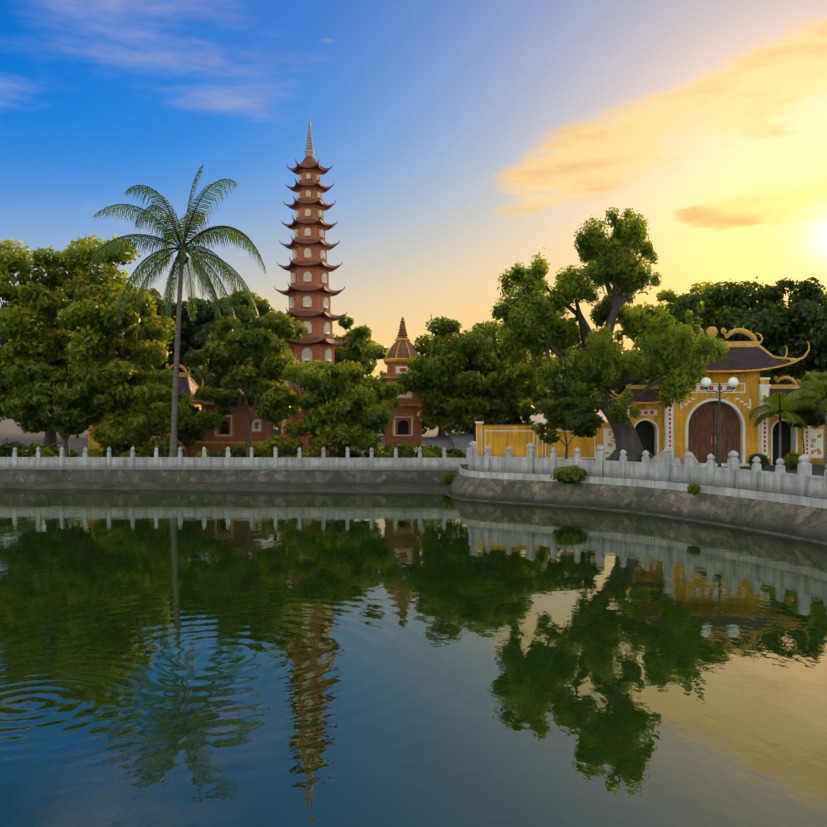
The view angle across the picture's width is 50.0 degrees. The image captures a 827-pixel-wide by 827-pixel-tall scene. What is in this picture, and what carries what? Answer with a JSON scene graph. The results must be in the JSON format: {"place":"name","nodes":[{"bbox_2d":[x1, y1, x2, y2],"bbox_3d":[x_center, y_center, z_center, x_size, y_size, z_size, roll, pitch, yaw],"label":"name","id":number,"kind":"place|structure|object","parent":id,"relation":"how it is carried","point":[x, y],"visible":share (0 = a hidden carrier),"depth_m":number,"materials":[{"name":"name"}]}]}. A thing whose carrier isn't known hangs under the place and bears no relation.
{"place":"outdoors","nodes":[
{"label":"outdoors","id":0,"kind":"place"},
{"bbox_2d":[0,417,458,493],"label":"bank ground","id":1,"kind":"structure","parent":0,"point":[363,480],"depth_m":52.48,"materials":[{"name":"grey concrete"}]},
{"bbox_2d":[0,438,26,456],"bbox_3d":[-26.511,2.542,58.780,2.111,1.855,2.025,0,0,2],"label":"hedge","id":2,"kind":"object","parent":1,"relation":"on","point":[17,445],"visible":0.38,"depth_m":58.37,"materials":[{"name":"green plant"}]},
{"bbox_2d":[0,370,55,421],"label":"tree","id":3,"kind":"object","parent":1,"relation":"on","point":[3,390],"visible":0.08,"depth_m":118.89,"materials":[{"name":"green plant"}]},
{"bbox_2d":[18,446,47,456],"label":"hedge","id":4,"kind":"object","parent":1,"relation":"on","point":[23,453],"visible":0.1,"depth_m":57.78,"materials":[{"name":"green plant"}]},
{"bbox_2d":[32,449,57,456],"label":"shrub","id":5,"kind":"object","parent":1,"relation":"on","point":[48,453],"visible":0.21,"depth_m":54.86,"materials":[{"name":"green plant"}]},
{"bbox_2d":[46,447,60,456],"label":"hedge","id":6,"kind":"object","parent":1,"relation":"on","point":[56,451],"visible":0.17,"depth_m":57.89,"materials":[{"name":"green plant"}]},
{"bbox_2d":[0,358,116,456],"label":"tree","id":7,"kind":"object","parent":1,"relation":"on","point":[44,400],"visible":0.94,"depth_m":55.70,"materials":[{"name":"green plant"}]},
{"bbox_2d":[69,449,78,456],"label":"hedge","id":8,"kind":"object","parent":1,"relation":"on","point":[73,453],"visible":0.27,"depth_m":58.45,"materials":[{"name":"green plant"}]},
{"bbox_2d":[0,234,175,449],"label":"tree","id":9,"kind":"object","parent":1,"relation":"on","point":[28,311],"visible":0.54,"depth_m":59.56,"materials":[{"name":"green plant"}]},
{"bbox_2d":[81,450,97,456],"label":"shrub","id":10,"kind":"object","parent":1,"relation":"on","point":[91,454],"visible":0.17,"depth_m":55.01,"materials":[{"name":"green plant"}]},
{"bbox_2d":[6,280,174,371],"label":"tree","id":11,"kind":"object","parent":1,"relation":"on","point":[141,324],"visible":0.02,"depth_m":77.78,"materials":[{"name":"green plant"}]},
{"bbox_2d":[87,448,101,456],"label":"hedge","id":12,"kind":"object","parent":1,"relation":"on","point":[98,452],"visible":0.23,"depth_m":58.73,"materials":[{"name":"green plant"}]},
{"bbox_2d":[55,282,170,456],"bbox_3d":[-19.504,-2.587,57.465,7.283,12.411,7.541,0,0,2],"label":"tree","id":13,"kind":"object","parent":1,"relation":"on","point":[95,331],"visible":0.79,"depth_m":56.16,"materials":[{"name":"green plant"}]},
{"bbox_2d":[102,448,123,456],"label":"hedge","id":14,"kind":"object","parent":1,"relation":"on","point":[104,452],"visible":0.17,"depth_m":58.01,"materials":[{"name":"green plant"}]},
{"bbox_2d":[106,444,135,456],"bbox_3d":[-18.940,2.609,57.969,2.283,1.757,2.070,0,0,2],"label":"hedge","id":15,"kind":"object","parent":1,"relation":"on","point":[119,451],"visible":0.33,"depth_m":57.34,"materials":[{"name":"green plant"}]},
{"bbox_2d":[118,450,138,456],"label":"shrub","id":16,"kind":"object","parent":1,"relation":"on","point":[126,454],"visible":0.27,"depth_m":54.69,"materials":[{"name":"green plant"}]},
{"bbox_2d":[128,442,159,456],"bbox_3d":[-17.590,2.584,57.943,2.082,1.798,1.948,0,0,34],"label":"hedge","id":17,"kind":"object","parent":1,"relation":"on","point":[140,451],"visible":0.38,"depth_m":57.34,"materials":[{"name":"green plant"}]},
{"bbox_2d":[88,363,209,451],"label":"temple hall","id":18,"kind":"structure","parent":1,"relation":"on","point":[188,384],"depth_m":74.03,"materials":[{"name":"yellow paint"}]},
{"bbox_2d":[122,367,195,456],"bbox_3d":[-16.150,0.327,57.008,5.019,6.587,4.209,0,0,-41],"label":"yellow green tree","id":19,"kind":"object","parent":1,"relation":"on","point":[157,392],"visible":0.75,"depth_m":56.24,"materials":[{"name":"green plant"}]},
{"bbox_2d":[87,165,266,456],"bbox_3d":[-14.932,-6.011,55.694,10.710,19.273,11.355,0,0,-23],"label":"coconut palm","id":20,"kind":"object","parent":1,"relation":"on","point":[182,248],"visible":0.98,"depth_m":54.97,"materials":[{"name":"green plant"}]},
{"bbox_2d":[177,404,208,456],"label":"tree","id":21,"kind":"object","parent":1,"relation":"on","point":[186,438],"visible":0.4,"depth_m":58.32,"materials":[{"name":"green plant"}]},
{"bbox_2d":[135,287,257,393],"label":"tree","id":22,"kind":"object","parent":1,"relation":"on","point":[196,331],"visible":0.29,"depth_m":81.00,"materials":[{"name":"green plant"}]},
{"bbox_2d":[194,451,209,456],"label":"shrub","id":23,"kind":"object","parent":1,"relation":"on","point":[200,455],"visible":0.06,"depth_m":54.52,"materials":[{"name":"green plant"}]},
{"bbox_2d":[190,363,214,404],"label":"tree","id":24,"kind":"object","parent":1,"relation":"on","point":[195,377],"visible":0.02,"depth_m":119.12,"materials":[{"name":"green plant"}]},
{"bbox_2d":[190,359,215,379],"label":"tree","id":25,"kind":"object","parent":1,"relation":"on","point":[193,371],"depth_m":127.93,"materials":[{"name":"green plant"}]},
{"bbox_2d":[195,450,212,456],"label":"hedge","id":26,"kind":"object","parent":1,"relation":"on","point":[209,453],"visible":0.17,"depth_m":58.09,"materials":[{"name":"green plant"}]},
{"bbox_2d":[214,451,232,456],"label":"shrub","id":27,"kind":"object","parent":1,"relation":"on","point":[221,454],"visible":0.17,"depth_m":54.69,"materials":[{"name":"green plant"}]},
{"bbox_2d":[183,388,278,456],"bbox_3d":[-12.469,0.746,63.789,7.950,5.090,4.460,0,0,2],"label":"brick shrine","id":28,"kind":"object","parent":1,"relation":"on","point":[232,432],"visible":0.23,"depth_m":62.57,"materials":[{"name":"red brick"}]},
{"bbox_2d":[0,447,468,468],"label":"balustrade","id":29,"kind":"object","parent":1,"relation":"on","point":[180,461],"visible":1,"depth_m":52.70,"materials":[{"name":"stone"}]},
{"bbox_2d":[229,444,245,456],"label":"hedge","id":30,"kind":"object","parent":1,"relation":"on","point":[236,451],"visible":0.54,"depth_m":57.49,"materials":[{"name":"green plant"}]},
{"bbox_2d":[183,308,308,456],"bbox_3d":[-10.825,-1.568,57.376,7.816,10.374,5.962,0,0,2],"label":"tree","id":31,"kind":"object","parent":1,"relation":"on","point":[242,353],"visible":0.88,"depth_m":56.12,"materials":[{"name":"green plant"}]},
{"bbox_2d":[218,290,284,359],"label":"tree","id":32,"kind":"object","parent":1,"relation":"on","point":[263,308],"visible":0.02,"depth_m":86.15,"materials":[{"name":"green plant"}]},
{"bbox_2d":[251,441,273,456],"bbox_3d":[-10.004,2.612,58.336,1.914,1.667,2.084,0,0,2],"label":"hedge","id":33,"kind":"object","parent":1,"relation":"on","point":[258,448],"visible":0.42,"depth_m":57.90,"materials":[{"name":"green plant"}]},
{"bbox_2d":[268,444,296,456],"bbox_3d":[-8.587,2.614,58.485,2.118,1.711,1.970,0,0,2],"label":"hedge","id":34,"kind":"object","parent":1,"relation":"on","point":[280,453],"visible":0.08,"depth_m":58.06,"materials":[{"name":"green plant"}]},
{"bbox_2d":[247,363,328,435],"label":"tree","id":35,"kind":"object","parent":1,"relation":"on","point":[278,426],"visible":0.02,"depth_m":122.01,"materials":[{"name":"green plant"}]},
{"bbox_2d":[281,445,305,456],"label":"hedge","id":36,"kind":"object","parent":1,"relation":"on","point":[287,452],"visible":0.19,"depth_m":57.52,"materials":[{"name":"green plant"}]},
{"bbox_2d":[257,342,403,457],"bbox_3d":[-5.008,-0.406,55.618,9.458,8.373,7.106,0,0,-18],"label":"tree","id":37,"kind":"object","parent":1,"relation":"on","point":[351,413],"visible":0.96,"depth_m":54.33,"materials":[{"name":"green plant"}]},
{"bbox_2d":[334,450,345,457],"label":"hedge","id":38,"kind":"object","parent":1,"relation":"on","point":[339,454],"visible":0.31,"depth_m":57.30,"materials":[{"name":"green plant"}]},
{"bbox_2d":[349,449,360,457],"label":"hedge","id":39,"kind":"object","parent":1,"relation":"on","point":[354,454],"visible":0.38,"depth_m":57.85,"materials":[{"name":"green plant"}]},
{"bbox_2d":[332,315,388,374],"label":"tree","id":40,"kind":"object","parent":1,"relation":"on","point":[359,337],"visible":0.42,"depth_m":83.71,"materials":[{"name":"green plant"}]},
{"bbox_2d":[356,374,384,434],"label":"tree","id":41,"kind":"object","parent":1,"relation":"on","point":[382,430],"depth_m":123.30,"materials":[{"name":"green plant"}]},
{"bbox_2d":[360,446,385,457],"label":"hedge","id":42,"kind":"object","parent":1,"relation":"on","point":[366,453],"visible":0.27,"depth_m":57.83,"materials":[{"name":"green plant"}]},
{"bbox_2d":[375,451,392,457],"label":"shrub","id":43,"kind":"object","parent":1,"relation":"on","point":[382,454],"visible":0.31,"depth_m":54.30,"materials":[{"name":"green plant"}]},
{"bbox_2d":[387,445,407,457],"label":"shrub","id":44,"kind":"object","parent":1,"relation":"on","point":[402,454],"visible":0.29,"depth_m":54.92,"materials":[{"name":"green plant"}]},
{"bbox_2d":[383,442,411,457],"bbox_3d":[-1.088,2.616,57.647,1.945,1.626,1.977,0,0,-32],"label":"hedge","id":45,"kind":"object","parent":1,"relation":"on","point":[389,446],"visible":0.25,"depth_m":57.37,"materials":[{"name":"green plant"}]},
{"bbox_2d":[380,317,425,456],"bbox_3d":[-0.796,-1.952,65.722,3.341,10.470,3.341,0,0,-2],"label":"stupa","id":46,"kind":"object","parent":1,"relation":"on","point":[404,427],"visible":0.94,"depth_m":64.44,"materials":[{"name":"brick"}]},
{"bbox_2d":[397,442,423,457],"bbox_3d":[-0.271,2.625,57.220,2.059,1.639,1.960,0,0,26],"label":"hedge","id":47,"kind":"object","parent":1,"relation":"on","point":[413,450],"visible":0.4,"depth_m":56.86,"materials":[{"name":"green plant"}]},
{"bbox_2d":[422,449,439,457],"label":"shrub","id":48,"kind":"object","parent":1,"relation":"on","point":[428,454],"visible":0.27,"depth_m":54.00,"materials":[{"name":"green plant"}]},
{"bbox_2d":[422,444,442,457],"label":"hedge","id":49,"kind":"object","parent":1,"relation":"on","point":[436,450],"visible":0.44,"depth_m":57.30,"materials":[{"name":"green plant"}]},
{"bbox_2d":[441,453,456,457],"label":"shrub","id":50,"kind":"object","parent":1,"relation":"on","point":[448,455],"visible":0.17,"depth_m":54.40,"materials":[{"name":"green plant"}]},
{"bbox_2d":[446,445,465,457],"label":"hedge","id":51,"kind":"object","parent":1,"relation":"on","point":[458,453],"visible":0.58,"depth_m":57.81,"materials":[{"name":"green plant"}]},
{"bbox_2d":[378,364,539,436],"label":"tree","id":52,"kind":"object","parent":1,"relation":"on","point":[468,430],"visible":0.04,"depth_m":116.83,"materials":[{"name":"green plant"}]},
{"bbox_2d":[272,108,354,457],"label":"pagoda tower","id":53,"kind":"structure","parent":0,"point":[309,292],"depth_m":66.86,"materials":[{"name":"brick"}]},
{"bbox_2d":[0,488,826,826],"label":"water","id":54,"kind":"structure","parent":0,"point":[184,658],"depth_m":16.24,"materials":[{"name":"green liquid"}]},
{"bbox_2d":[0,0,826,410],"label":"sky","id":55,"kind":"structure","parent":0,"point":[464,141],"materials":[{"name":"blue"}]},
{"bbox_2d":[446,414,826,544],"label":"causeway ground","id":56,"kind":"structure","parent":0,"point":[792,516],"depth_m":39.89,"materials":[{"name":"grey concrete"}]},
{"bbox_2d":[442,471,456,484],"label":"bush","id":57,"kind":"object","parent":56,"relation":"on","point":[447,479],"depth_m":51.40,"materials":[{"name":"green plant"}]},
{"bbox_2d":[395,314,558,441],"bbox_3d":[4.348,-1.661,61.877,9.166,9.820,11.828,0,0,43],"label":"round tree","id":58,"kind":"object","parent":56,"relation":"on","point":[470,380],"visible":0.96,"depth_m":59.40,"materials":[{"name":"green plant"}]},
{"bbox_2d":[464,352,577,432],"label":"tree","id":59,"kind":"object","parent":56,"relation":"on","point":[562,388],"visible":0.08,"depth_m":118.10,"materials":[{"name":"green plant"}]},
{"bbox_2d":[530,397,604,458],"bbox_3d":[8.803,1.131,49.280,4.112,4.345,3.048,0,0,40],"label":"small tree","id":60,"kind":"object","parent":56,"relation":"on","point":[578,421],"visible":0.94,"depth_m":48.90,"materials":[{"name":"green plant"}]},
{"bbox_2d":[550,465,587,483],"bbox_3d":[7.649,2.972,43.044,2.046,0.986,1.763,0,0,-35],"label":"bush","id":61,"kind":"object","parent":56,"relation":"on","point":[562,474],"depth_m":42.56,"materials":[{"name":"green plant"}]},
{"bbox_2d":[532,342,625,413],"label":"tree","id":62,"kind":"object","parent":56,"relation":"on","point":[577,347],"visible":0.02,"depth_m":126.88,"materials":[{"name":"green plant"}]},
{"bbox_2d":[490,207,729,461],"bbox_3d":[9.959,-3.673,45.647,11.787,14.185,5.235,0,0,2],"label":"old tree","id":63,"kind":"object","parent":56,"relation":"on","point":[673,362],"visible":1,"depth_m":45.12,"materials":[{"name":"green plant"}]},
{"bbox_2d":[613,337,661,400],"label":"tree","id":64,"kind":"object","parent":56,"relation":"on","point":[637,344],"visible":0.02,"depth_m":115.72,"materials":[{"name":"green plant"}]},
{"bbox_2d":[468,441,826,498],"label":"balustrade","id":65,"kind":"object","parent":56,"relation":"on","point":[803,481],"visible":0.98,"depth_m":39.73,"materials":[{"name":"stone"}]},
{"bbox_2d":[475,325,824,465],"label":"temple gate","id":66,"kind":"structure","parent":56,"relation":"on","point":[691,422],"depth_m":51.70,"materials":[{"name":"yellow paint"}]},
{"bbox_2d":[650,450,664,462],"bbox_3d":[12.340,2.621,44.300,1.291,1.670,0.997,0,0,2],"label":"boulder","id":67,"kind":"object","parent":56,"relation":"on","point":[657,458],"visible":0.31,"depth_m":44.06,"materials":[{"name":"grey stone"}]},
{"bbox_2d":[674,456,680,463],"bbox_3d":[12.893,2.705,43.909,1.109,1.342,0.733,0,0,2],"label":"boulder","id":68,"kind":"object","parent":56,"relation":"on","point":[677,460],"visible":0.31,"depth_m":43.74,"materials":[{"name":"grey stone"}]},
{"bbox_2d":[618,281,750,338],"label":"tree","id":69,"kind":"object","parent":56,"relation":"on","point":[663,296],"visible":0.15,"depth_m":74.02,"materials":[{"name":"green plant"}]},
{"bbox_2d":[681,447,699,465],"bbox_3d":[13.858,2.561,44.724,1.220,1.781,1.176,0,0,2],"label":"boulder","id":70,"kind":"object","parent":56,"relation":"on","point":[684,457],"visible":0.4,"depth_m":44.58,"materials":[{"name":"grey stone"}]},
{"bbox_2d":[687,483,700,495],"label":"bush","id":71,"kind":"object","parent":56,"relation":"on","point":[694,489],"depth_m":37.35,"materials":[{"name":"green plant"}]},
{"bbox_2d":[701,377,738,466],"bbox_3d":[14.741,0.642,42.705,1.740,4.780,0.500,0,0,14],"label":"street lamp","id":72,"kind":"object","parent":56,"relation":"on","point":[733,382],"visible":1,"depth_m":42.66,"materials":[{"name":"metal"}]},
{"bbox_2d":[645,276,826,384],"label":"tree","id":73,"kind":"object","parent":56,"relation":"on","point":[797,324],"visible":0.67,"depth_m":68.33,"materials":[{"name":"green plant"}]},
{"bbox_2d":[748,452,768,467],"bbox_3d":[19.112,2.640,49.071,1.201,1.091,1.196,0,0,2],"label":"bush","id":74,"kind":"object","parent":56,"relation":"on","point":[763,462],"visible":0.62,"depth_m":48.88,"materials":[{"name":"green plant"}]},
{"bbox_2d":[748,392,816,457],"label":"areca palm","id":75,"kind":"object","parent":56,"relation":"on","point":[781,407],"visible":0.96,"depth_m":47.22,"materials":[{"name":"green plant"}]},
{"bbox_2d":[769,373,803,384],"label":"tree","id":76,"kind":"object","parent":56,"relation":"on","point":[773,382],"visible":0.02,"depth_m":111.69,"materials":[{"name":"green plant"}]},
{"bbox_2d":[783,451,800,468],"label":"bush","id":77,"kind":"object","parent":56,"relation":"on","point":[791,460],"visible":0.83,"depth_m":47.78,"materials":[{"name":"green plant"}]},
{"bbox_2d":[783,371,826,471],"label":"areca palm","id":78,"kind":"object","parent":56,"relation":"on","point":[818,394],"visible":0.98,"depth_m":45.45,"materials":[{"name":"green plant"}]},
{"bbox_2d":[787,394,824,453],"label":"tree","id":79,"kind":"object","parent":56,"relation":"on","point":[810,414],"visible":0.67,"depth_m":48.36,"materials":[{"name":"green plant"}]},
{"bbox_2d":[788,369,826,419],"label":"tree","id":80,"kind":"object","parent":56,"relation":"on","point":[820,376],"visible":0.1,"depth_m":59.99,"materials":[{"name":"green plant"}]}
]}

